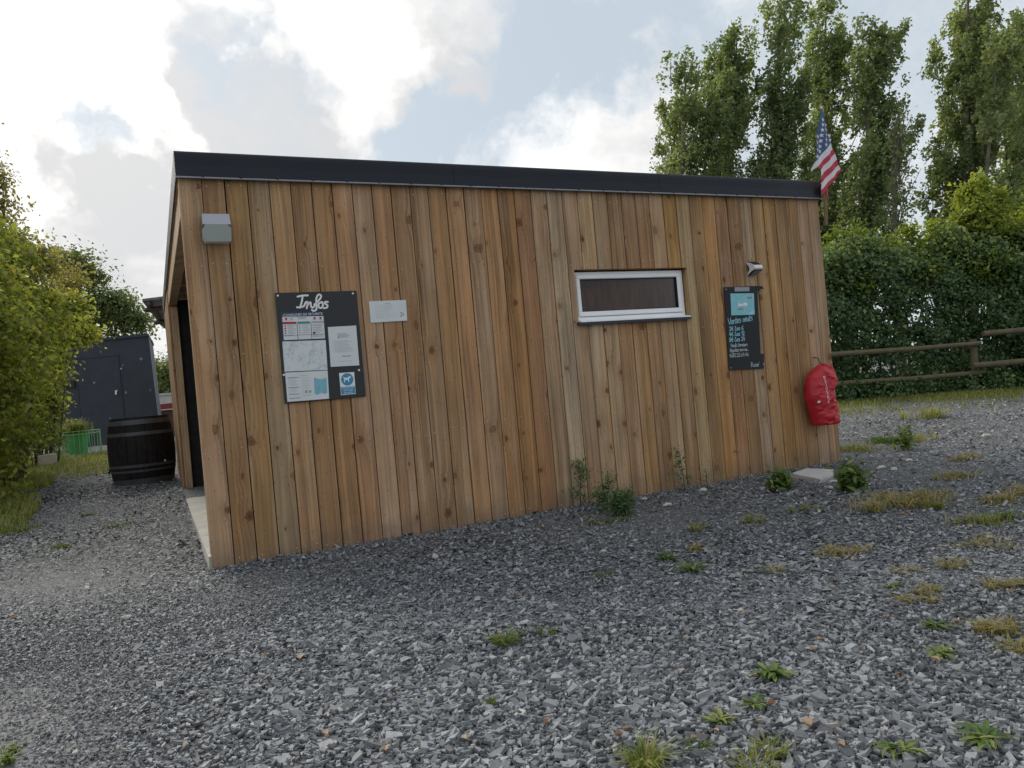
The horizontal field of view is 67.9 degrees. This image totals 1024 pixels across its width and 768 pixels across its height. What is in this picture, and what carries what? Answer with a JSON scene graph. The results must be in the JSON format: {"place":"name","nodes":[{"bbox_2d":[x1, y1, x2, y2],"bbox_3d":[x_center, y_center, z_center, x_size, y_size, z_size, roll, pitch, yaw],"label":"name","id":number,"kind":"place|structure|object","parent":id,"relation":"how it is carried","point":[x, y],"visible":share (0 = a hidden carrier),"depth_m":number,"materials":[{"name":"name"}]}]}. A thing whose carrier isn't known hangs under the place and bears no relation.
{"place":"outdoors","nodes":[
{"label":"outdoors","id":0,"kind":"place"},
{"bbox_2d":[160,403,174,435],"bbox_3d":[-12.138,1.259,27.278,1.450,1.182,1.450,-5,0,-25],"label":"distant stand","id":1,"kind":"object","parent":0,"point":[166,412],"visible":0.02,"depth_m":26.67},
{"bbox_2d":[0,345,1023,767],"bbox_3d":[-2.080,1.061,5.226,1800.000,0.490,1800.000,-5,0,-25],"label":"ground","id":2,"kind":"structure","parent":0,"point":[30,575],"depth_m":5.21,"materials":[{"name":"gravel"}]},
{"bbox_2d":[0,739,28,766],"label":"grass tuft","id":3,"kind":"object","parent":2,"relation":"on","point":[5,759],"visible":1,"depth_m":2.50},
{"bbox_2d":[0,521,44,535],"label":"grass tuft","id":4,"kind":"object","parent":2,"relation":"on","point":[23,526],"visible":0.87,"depth_m":7.49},
{"bbox_2d":[37,453,56,465],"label":"white block","id":5,"kind":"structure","parent":2,"relation":"on","point":[47,459],"depth_m":15.47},
{"bbox_2d":[0,122,96,453],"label":"tree","id":6,"kind":"object","parent":2,"relation":"on","point":[71,282],"visible":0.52,"depth_m":13.26,"materials":[{"name":"green plant"}]},
{"bbox_2d":[0,197,97,497],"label":"hornbeam hedge","id":7,"kind":"object","parent":2,"relation":"on","point":[28,350],"visible":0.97,"depth_m":10.35,"materials":[{"name":"green plant"}]},
{"bbox_2d":[28,416,78,467],"bbox_3d":[-10.200,1.172,16.024,2.087,1.364,3.624,-5,0,-1],"label":"laurel bush","id":8,"kind":"object","parent":2,"relation":"on","point":[56,442],"visible":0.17,"depth_m":15.98,"materials":[{"name":"green plant"}]},
{"bbox_2d":[0,449,109,535],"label":"verge grass","id":9,"kind":"structure","parent":2,"relation":"on","point":[22,506],"depth_m":12.07,"materials":[{"name":"plant"}]},
{"bbox_2d":[41,541,74,549],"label":"grass tuft","id":10,"kind":"object","parent":2,"relation":"on","point":[64,545],"visible":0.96,"depth_m":6.50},
{"bbox_2d":[23,278,114,462],"bbox_3d":[-9.952,-0.355,16.323,2.646,4.323,2.571,-5,0,-25],"label":"yellow shrub","id":11,"kind":"object","parent":2,"relation":"on","point":[77,300],"visible":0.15,"depth_m":16.50,"materials":[{"name":"green plant"}]},
{"bbox_2d":[53,429,101,458],"bbox_3d":[-10.472,1.486,18.310,1.033,0.705,0.687,-5,0,1],"label":"wire cage","id":12,"kind":"object","parent":2,"relation":"on","point":[91,432],"visible":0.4,"depth_m":18.11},
{"bbox_2d":[55,417,94,454],"bbox_3d":[-10.545,1.244,18.267,1.262,0.900,1.100,-5,0,-25],"label":"green planter","id":13,"kind":"object","parent":12,"relation":"in","point":[80,427],"visible":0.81,"depth_m":18.18,"materials":[{"name":"plastic"}]},
{"bbox_2d":[80,512,100,516],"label":"grass tuft","id":14,"kind":"object","parent":2,"relation":"on","point":[88,514],"visible":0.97,"depth_m":8.25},
{"bbox_2d":[49,334,160,454],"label":"painted shed","id":15,"kind":"structure","parent":2,"relation":"on","point":[118,375],"depth_m":20.78,"materials":[{"name":"grey paint"}]},
{"bbox_2d":[77,356,123,445],"bbox_3d":[-11.191,0.475,20.723,1.277,2.378,0.123,-5,0,0],"label":"door","id":16,"kind":"structure","parent":15,"relation":"in","point":[100,396],"depth_m":20.77,"materials":[{"name":"grey paint"}]},
{"bbox_2d":[49,235,165,374],"bbox_3d":[-14.912,-1.546,27.387,5.005,7.451,4.848,-5,0,-25],"label":"dark tree","id":17,"kind":"object","parent":2,"relation":"on","point":[121,312],"visible":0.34,"depth_m":26.73,"materials":[{"name":"green plant"}]},
{"bbox_2d":[105,521,134,528],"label":"grass tuft","id":18,"kind":"object","parent":2,"relation":"on","point":[117,525],"visible":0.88,"depth_m":7.39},
{"bbox_2d":[120,614,132,618],"bbox_3d":[-2.094,1.266,4.131,0.063,0.027,0.037,-5,0,-25],"label":"pale stone","id":19,"kind":"object","parent":2,"relation":"on","point":[125,616],"visible":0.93,"depth_m":4.12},
{"bbox_2d":[107,414,175,486],"bbox_3d":[-5.351,0.957,10.967,0.914,0.963,0.884,-5,0,-25],"label":"wine barrel","id":20,"kind":"object","parent":2,"relation":"on","point":[141,450],"visible":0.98,"depth_m":10.62,"materials":[{"name":"brown wood"}]},
{"bbox_2d":[154,351,170,393],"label":"distant tree","id":21,"kind":"object","parent":2,"relation":"on","point":[163,379],"visible":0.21,"depth_m":58.46,"materials":[{"name":"green plant"}]},
{"bbox_2d":[159,393,172,409],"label":"distant wall","id":22,"kind":"structure","parent":2,"relation":"on","point":[165,398],"depth_m":39.97,"materials":[{"name":"concrete"}]},
{"bbox_2d":[482,694,496,704],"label":"grass tuft","id":23,"kind":"object","parent":2,"relation":"on","point":[490,701],"visible":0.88,"depth_m":2.62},
{"bbox_2d":[162,151,840,569],"bbox_3d":[-1.064,-0.122,9.940,6.077,3.152,7.656,-5,0,-25],"label":"wooden cabin","id":24,"kind":"object","parent":2,"relation":"on","point":[538,341],"visible":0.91,"depth_m":6.20,"materials":[{"name":"brown wood"}]},
{"bbox_2d":[142,296,164,327],"bbox_3d":[-6.860,-0.112,16.745,1.775,3.318,4.354,-5,0,-20],"label":"canopy","id":25,"kind":"object","parent":24,"relation":"attached to","point":[154,305],"visible":0.2,"depth_m":15.34,"materials":[{"name":"metal"}]},
{"bbox_2d":[201,214,231,242],"bbox_3d":[-2.045,-1.078,5.258,0.187,0.192,0.137,-5,0,-25],"label":"floodlight","id":26,"kind":"object","parent":24,"relation":"attached to","point":[216,228],"visible":1,"depth_m":5.23,"materials":[{"name":"grey plastic"}]},
{"bbox_2d":[275,291,365,403],"bbox_3d":[-1.401,-0.281,5.591,0.593,0.798,0.015,-5,0,-25],"label":"notice board","id":27,"kind":"object","parent":24,"relation":"attached to","point":[338,308],"visible":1,"depth_m":5.62,"materials":[{"name":"black paint"}]},
{"bbox_2d":[281,312,325,340],"bbox_3d":[-1.516,-0.424,5.537,0.311,0.209,0.004,-5,0,-25],"label":"safety poster","id":28,"kind":"object","parent":27,"relation":"attached to","point":[303,325],"visible":1,"depth_m":5.54,"materials":[{"name":"white paper"}]},
{"bbox_2d":[282,340,327,371],"bbox_3d":[-1.504,-0.205,5.534,0.312,0.226,0.003,-5,0,-25],"label":"map sheet","id":29,"kind":"object","parent":27,"relation":"attached to","point":[310,355],"visible":1,"depth_m":5.53,"materials":[{"name":"paper"}]},
{"bbox_2d":[285,370,328,401],"bbox_3d":[-1.486,0.013,5.532,0.305,0.214,0.004,-5,0,-25],"label":"leaflet","id":30,"kind":"object","parent":27,"relation":"attached to","point":[307,385],"visible":1,"depth_m":5.53,"materials":[{"name":"white paper"}]},
{"bbox_2d":[328,326,358,366],"bbox_3d":[-1.252,-0.281,5.655,0.216,0.299,0.003,-5,0,-25],"label":"letter sheet","id":31,"kind":"object","parent":27,"relation":"attached to","point":[343,346],"visible":1,"depth_m":5.66,"materials":[{"name":"white paper"}]},
{"bbox_2d":[339,372,355,394],"bbox_3d":[-1.222,-0.004,5.657,0.113,0.165,0.004,-5,0,-25],"label":"dog sign","id":32,"kind":"object","parent":27,"relation":"attached to","point":[347,383],"visible":1,"depth_m":5.66,"materials":[{"name":"white paint"}]},
{"bbox_2d":[369,300,406,322],"bbox_3d":[-0.945,-0.557,5.825,0.293,0.164,0.003,-5,0,-25],"label":"paper sheet","id":33,"kind":"object","parent":24,"relation":"attached to","point":[388,311],"visible":1,"depth_m":5.82,"materials":[{"name":"paper"}]},
{"bbox_2d":[574,268,691,324],"bbox_3d":[1.073,-0.794,6.858,1.250,0.516,0.200,-5,0,-25],"label":"window","id":34,"kind":"structure","parent":24,"relation":"in","point":[622,295],"depth_m":6.89,"materials":[{"name":"white plastic"}]},
{"bbox_2d":[724,286,763,369],"bbox_3d":[2.258,-0.539,7.326,0.517,0.807,0.013,-5,0,-25],"label":"chalkboard","id":35,"kind":"object","parent":24,"relation":"attached to","point":[743,340],"visible":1,"depth_m":7.30,"materials":[{"name":"stone"}]},
{"bbox_2d":[730,293,754,314],"bbox_3d":[2.218,-0.767,7.312,0.303,0.214,0.003,-5,0,-25],"label":"flyer","id":36,"kind":"object","parent":35,"relation":"attached to","point":[742,303],"visible":1,"depth_m":7.31,"materials":[{"name":"teal paper"}]},
{"bbox_2d":[746,262,762,275],"bbox_3d":[2.342,-1.119,7.341,0.104,0.137,0.107,-5,0,-25],"label":"solar lamp","id":37,"kind":"object","parent":24,"relation":"attached to","point":[755,268],"visible":1,"depth_m":7.32,"materials":[{"name":"white paint"}]},
{"bbox_2d":[804,357,840,425],"bbox_3d":[3.078,0.064,7.550,0.397,0.677,0.267,-5,0,-25],"label":"extinguisher cover","id":38,"kind":"object","parent":24,"relation":"attached to","point":[821,383],"visible":1,"depth_m":7.46,"materials":[{"name":"red plastic"}]},
{"bbox_2d":[811,106,840,225],"bbox_3d":[3.196,-2.241,7.788,0.429,1.234,0.069,-5,0,-25],"label":"flag","id":39,"kind":"object","parent":24,"relation":"attached to","point":[826,162],"visible":1,"depth_m":7.78,"materials":[{"name":"multicoloured fabric"}]},
{"bbox_2d":[480,621,531,646],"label":"grass tuft","id":40,"kind":"object","parent":2,"relation":"on","point":[507,639],"visible":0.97,"depth_m":3.18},
{"bbox_2d":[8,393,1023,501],"bbox_3d":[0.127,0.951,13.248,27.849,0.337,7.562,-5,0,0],"label":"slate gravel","id":41,"kind":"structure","parent":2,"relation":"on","point":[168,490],"depth_m":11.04,"materials":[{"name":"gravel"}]},
{"bbox_2d":[537,625,557,636],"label":"grass tuft","id":42,"kind":"object","parent":2,"relation":"on","point":[540,632],"visible":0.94,"depth_m":3.27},
{"bbox_2d":[562,453,592,505],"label":"tall weed","id":43,"kind":"object","parent":2,"relation":"on","point":[580,479],"visible":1,"depth_m":6.40,"materials":[{"name":"green plant"}]},
{"bbox_2d":[586,463,618,512],"bbox_3d":[0.732,0.847,6.127,0.225,0.419,0.231,-5,0,30],"label":"tall weed","id":44,"kind":"object","parent":2,"relation":"on","point":[604,499],"visible":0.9,"depth_m":6.12,"materials":[{"name":"green plant"}]},
{"bbox_2d":[591,569,616,577],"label":"grass tuft","id":45,"kind":"object","parent":2,"relation":"on","point":[606,573],"visible":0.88,"depth_m":4.15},
{"bbox_2d":[579,516,631,525],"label":"grass tuft","id":46,"kind":"object","parent":2,"relation":"on","point":[613,519],"visible":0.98,"depth_m":5.67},
{"bbox_2d":[601,483,636,516],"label":"tall weed","id":47,"kind":"object","parent":2,"relation":"on","point":[622,502],"visible":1,"depth_m":5.90,"materials":[{"name":"green plant"}]},
{"bbox_2d":[595,724,686,767],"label":"grass tuft","id":48,"kind":"object","parent":2,"relation":"on","point":[642,754],"visible":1,"depth_m":2.12,"materials":[{"name":"plant"}]},
{"bbox_2d":[649,550,678,561],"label":"rosette weed","id":49,"kind":"object","parent":2,"relation":"on","point":[665,557],"visible":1,"depth_m":4.41,"materials":[{"name":"green plant"}]},
{"bbox_2d":[666,445,692,489],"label":"tall weed","id":50,"kind":"object","parent":2,"relation":"on","point":[681,474],"visible":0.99,"depth_m":6.80,"materials":[{"name":"green plant"}]},
{"bbox_2d":[672,560,711,572],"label":"rosette weed","id":51,"kind":"object","parent":2,"relation":"on","point":[690,567],"visible":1,"depth_m":4.08,"materials":[{"name":"green plant"}]},
{"bbox_2d":[677,738,716,753],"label":"grass tuft","id":52,"kind":"object","parent":2,"relation":"on","point":[703,744],"visible":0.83,"depth_m":2.19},
{"bbox_2d":[687,522,709,531],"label":"grass tuft","id":53,"kind":"object","parent":2,"relation":"on","point":[696,528],"visible":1,"depth_m":5.16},
{"bbox_2d":[649,45,748,176],"bbox_3d":[6.495,-5.702,27.467,3.940,12.352,3.320,-5,0,-25],"label":"poplar tree","id":54,"kind":"object","parent":2,"relation":"on","point":[683,158],"visible":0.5,"depth_m":27.01,"materials":[{"name":"green plant"}]},
{"bbox_2d":[687,542,711,552],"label":"grass tuft","id":55,"kind":"object","parent":2,"relation":"on","point":[691,547],"visible":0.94,"depth_m":4.61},
{"bbox_2d":[699,465,708,487],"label":"tall weed","id":56,"kind":"object","parent":2,"relation":"on","point":[706,478],"visible":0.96,"depth_m":6.87,"materials":[{"name":"green plant"}]},
{"bbox_2d":[701,707,736,725],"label":"rosette weed","id":57,"kind":"object","parent":2,"relation":"on","point":[722,718],"visible":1,"depth_m":2.32,"materials":[{"name":"green plant"}]},
{"bbox_2d":[687,16,771,178],"bbox_3d":[8.324,-6.688,28.400,3.370,13.975,3.570,-5,0,0],"label":"poplar tree","id":58,"kind":"object","parent":2,"relation":"on","point":[723,59],"visible":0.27,"depth_m":28.24,"materials":[{"name":"green plant"}]},
{"bbox_2d":[738,511,765,523],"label":"grass tuft","id":59,"kind":"object","parent":2,"relation":"on","point":[751,519],"visible":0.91,"depth_m":5.24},
{"bbox_2d":[723,738,782,767],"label":"grass tuft","id":60,"kind":"object","parent":2,"relation":"on","point":[753,752],"visible":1,"depth_m":2.06,"materials":[{"name":"plant"}]},
{"bbox_2d":[739,693,770,709],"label":"rosette weed","id":61,"kind":"object","parent":2,"relation":"on","point":[752,703],"visible":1,"depth_m":2.39,"materials":[{"name":"green plant"}]},
{"bbox_2d":[748,662,798,681],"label":"rosette weed","id":62,"kind":"object","parent":2,"relation":"on","point":[774,670],"visible":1,"depth_m":2.59,"materials":[{"name":"green plant"}]},
{"bbox_2d":[747,727,801,760],"bbox_3d":[0.718,1.006,2.115,0.159,0.049,0.160,-5,0,37],"label":"grass tuft","id":63,"kind":"object","parent":2,"relation":"on","point":[766,742],"visible":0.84,"depth_m":2.13,"materials":[{"name":"plant"}]},
{"bbox_2d":[755,559,793,573],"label":"grass tuft","id":64,"kind":"object","parent":2,"relation":"on","point":[773,569],"visible":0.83,"depth_m":3.93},
{"bbox_2d":[764,463,794,492],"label":"leafy weed","id":65,"kind":"object","parent":2,"relation":"on","point":[781,481],"visible":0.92,"depth_m":6.35,"materials":[{"name":"green plant"}]},
{"bbox_2d":[737,0,829,199],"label":"poplar tree","id":66,"kind":"object","parent":2,"relation":"on","point":[785,112],"visible":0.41,"depth_m":27.35,"materials":[{"name":"green plant"}]},
{"bbox_2d":[784,503,825,512],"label":"grass tuft","id":67,"kind":"object","parent":2,"relation":"on","point":[802,509],"visible":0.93,"depth_m":5.45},
{"bbox_2d":[802,718,811,724],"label":"fallen leaf","id":68,"kind":"object","parent":2,"relation":"on","point":[808,721],"visible":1,"depth_m":2.25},
{"bbox_2d":[791,468,833,482],"bbox_3d":[2.764,0.839,6.946,0.522,0.062,0.390,-5,0,-43],"label":"paving piece","id":69,"kind":"object","parent":2,"relation":"on","point":[812,474],"visible":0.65,"depth_m":6.91,"materials":[{"name":"concrete"}]},
{"bbox_2d":[792,0,871,306],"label":"poplar tree","id":70,"kind":"object","parent":2,"relation":"on","point":[838,42],"visible":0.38,"depth_m":28.70,"materials":[{"name":"green plant"}]},
{"bbox_2d":[811,548,854,558],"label":"grass tuft","id":71,"kind":"object","parent":2,"relation":"on","point":[828,553],"visible":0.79,"depth_m":4.22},
{"bbox_2d":[820,542,875,559],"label":"grass tuft","id":72,"kind":"object","parent":2,"relation":"on","point":[833,548],"visible":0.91,"depth_m":4.23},
{"bbox_2d":[825,455,873,493],"bbox_3d":[2.699,0.724,6.047,0.337,0.312,0.289,-5,0,-25],"label":"leafy weed","id":73,"kind":"object","parent":2,"relation":"on","point":[851,477],"visible":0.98,"depth_m":6.00,"materials":[{"name":"green plant"}]},
{"bbox_2d":[820,217,908,379],"bbox_3d":[7.625,-1.679,16.918,2.436,4.003,1.822,-5,0,-25],"label":"light green shrub","id":74,"kind":"object","parent":2,"relation":"on","point":[833,236],"visible":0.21,"depth_m":16.82,"materials":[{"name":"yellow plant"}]},
{"bbox_2d":[840,441,899,452],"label":"grass tuft","id":75,"kind":"object","parent":2,"relation":"on","point":[854,448],"visible":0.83,"depth_m":8.53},
{"bbox_2d":[818,12,925,367],"bbox_3d":[12.788,-6.624,27.180,3.326,13.158,3.145,-5,0,-25],"label":"poplar tree","id":76,"kind":"object","parent":2,"relation":"on","point":[873,77],"visible":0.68,"depth_m":26.70,"materials":[{"name":"green plant"}]},
{"bbox_2d":[863,434,905,444],"bbox_3d":[4.556,0.655,9.160,0.588,0.087,0.684,-5,0,38],"label":"grass patch","id":77,"kind":"object","parent":2,"relation":"on","point":[882,440],"visible":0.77,"depth_m":9.06,"materials":[{"name":"green plant"}]},
{"bbox_2d":[878,581,904,588],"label":"rosette weed","id":78,"kind":"object","parent":2,"relation":"on","point":[893,584],"visible":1,"depth_m":3.50,"materials":[{"name":"green plant"}]},
{"bbox_2d":[866,96,927,376],"bbox_3d":[12.891,-4.777,25.021,1.980,9.448,1.811,-5,0,-25],"label":"poplar tree","id":79,"kind":"object","parent":2,"relation":"on","point":[897,199],"visible":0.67,"depth_m":25.01,"materials":[{"name":"green plant"}]},
{"bbox_2d":[831,486,963,513],"bbox_3d":[2.742,0.801,5.364,1.070,0.087,0.721,-5,0,3],"label":"grass tuft","id":80,"kind":"object","parent":2,"relation":"on","point":[909,500],"visible":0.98,"depth_m":5.33,"materials":[{"name":"plant"}]},
{"bbox_2d":[868,739,930,761],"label":"rosette weed","id":81,"kind":"object","parent":2,"relation":"on","point":[905,746],"visible":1,"depth_m":2.07,"materials":[{"name":"green plant"}]},
{"bbox_2d":[892,423,918,450],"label":"leafy weed","id":82,"kind":"object","parent":2,"relation":"on","point":[905,441],"visible":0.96,"depth_m":8.25,"materials":[{"name":"green plant"}]},
{"bbox_2d":[884,562,931,574],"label":"grass tuft","id":83,"kind":"object","parent":2,"relation":"on","point":[901,570],"visible":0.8,"depth_m":3.73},
{"bbox_2d":[886,591,943,603],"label":"grass tuft","id":84,"kind":"object","parent":2,"relation":"on","point":[905,598],"visible":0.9,"depth_m":3.29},
{"bbox_2d":[893,428,942,443],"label":"grass tuft","id":85,"kind":"object","parent":2,"relation":"on","point":[921,438],"visible":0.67,"depth_m":8.91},
{"bbox_2d":[822,216,1023,391],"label":"clipped hedge","id":86,"kind":"object","parent":2,"relation":"on","point":[893,275],"visible":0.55,"depth_m":16.18,"materials":[{"name":"green plant"}]},
{"bbox_2d":[891,403,954,419],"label":"grass tuft","id":87,"kind":"object","parent":2,"relation":"on","point":[930,414],"visible":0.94,"depth_m":11.29,"materials":[{"name":"plant"}]},
{"bbox_2d":[831,327,1023,386],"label":"rail fence","id":88,"kind":"object","parent":2,"relation":"on","point":[975,363],"visible":0.52,"depth_m":15.44,"materials":[{"name":"wood"}]},
{"bbox_2d":[835,356,1023,402],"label":"ivy undergrowth","id":89,"kind":"object","parent":2,"relation":"on","point":[989,380],"visible":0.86,"depth_m":15.35,"materials":[{"name":"green plant"}]},
{"bbox_2d":[907,578,953,597],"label":"grass tuft","id":90,"kind":"object","parent":2,"relation":"on","point":[932,588],"visible":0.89,"depth_m":3.38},
{"bbox_2d":[916,500,957,510],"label":"grass tuft","id":91,"kind":"object","parent":2,"relation":"on","point":[935,505],"visible":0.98,"depth_m":5.13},
{"bbox_2d":[919,618,959,630],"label":"rosette weed","id":92,"kind":"object","parent":2,"relation":"on","point":[937,624],"visible":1,"depth_m":2.96,"materials":[{"name":"green plant"}]},
{"bbox_2d":[922,644,960,658],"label":"rosette weed","id":93,"kind":"object","parent":2,"relation":"on","point":[938,651],"visible":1,"depth_m":2.68,"materials":[{"name":"green plant"}]},
{"bbox_2d":[923,554,982,569],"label":"grass tuft","id":94,"kind":"object","parent":2,"relation":"on","point":[948,563],"visible":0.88,"depth_m":3.74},
{"bbox_2d":[926,470,986,480],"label":"grass tuft","id":95,"kind":"object","parent":2,"relation":"on","point":[955,473],"visible":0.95,"depth_m":6.30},
{"bbox_2d":[892,166,1023,383],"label":"yellow green shrub","id":96,"kind":"object","parent":2,"relation":"on","point":[979,212],"visible":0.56,"depth_m":16.74,"materials":[{"name":"green plant"}]},
{"bbox_2d":[944,452,982,461],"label":"grass tuft","id":97,"kind":"object","parent":2,"relation":"on","point":[962,457],"visible":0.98,"depth_m":7.23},
{"bbox_2d":[911,0,1023,356],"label":"poplar tree","id":98,"kind":"object","parent":2,"relation":"on","point":[980,66],"visible":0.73,"depth_m":26.54,"materials":[{"name":"green plant"}]},
{"bbox_2d":[939,509,1015,528],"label":"grass tuft","id":99,"kind":"object","parent":2,"relation":"on","point":[988,519],"visible":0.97,"depth_m":4.61,"materials":[{"name":"plant"}]},
{"bbox_2d":[934,531,1023,551],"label":"grass tuft","id":100,"kind":"object","parent":2,"relation":"on","point":[980,539],"visible":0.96,"depth_m":4.10,"materials":[{"name":"plant"}]},
{"bbox_2d":[953,720,1019,749],"bbox_3d":[1.300,0.965,2.100,0.175,0.022,0.153,-5,0,-25],"label":"rosette weed","id":101,"kind":"object","parent":2,"relation":"on","point":[984,735],"visible":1,"depth_m":2.09,"materials":[{"name":"green plant"}]},
{"bbox_2d":[955,613,1023,638],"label":"grass tuft","id":102,"kind":"object","parent":2,"relation":"on","point":[992,627],"visible":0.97,"depth_m":2.86,"materials":[{"name":"plant"}]},
{"bbox_2d":[965,479,1023,509],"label":"grass tuft","id":103,"kind":"object","parent":2,"relation":"on","point":[1018,490],"visible":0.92,"depth_m":5.24,"materials":[{"name":"plant"}]},
{"bbox_2d":[974,575,1023,591],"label":"grass tuft","id":104,"kind":"object","parent":2,"relation":"on","point":[1005,583],"visible":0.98,"depth_m":3.35,"materials":[{"name":"plant"}]},
{"bbox_2d":[977,30,1023,281],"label":"poplar tree","id":105,"kind":"object","parent":2,"relation":"on","point":[1016,157],"visible":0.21,"depth_m":28.87,"materials":[{"name":"green plant"}]},
{"bbox_2d":[983,633,1023,653],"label":"grass tuft","id":106,"kind":"object","parent":2,"relation":"on","point":[1010,643],"visible":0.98,"depth_m":2.70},
{"bbox_2d":[988,508,1023,520],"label":"grass tuft","id":107,"kind":"object","parent":2,"relation":"on","point":[1004,516],"visible":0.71,"depth_m":4.67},
{"bbox_2d":[0,0,1023,426],"label":"sky","id":108,"kind":"structure","parent":0,"point":[98,97],"materials":[{"name":"white"}]},
{"bbox_2d":[837,386,1023,428],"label":"verge grass","id":109,"kind":"structure","parent":0,"point":[982,393],"depth_m":14.29,"materials":[{"name":"plant"}]}
]}

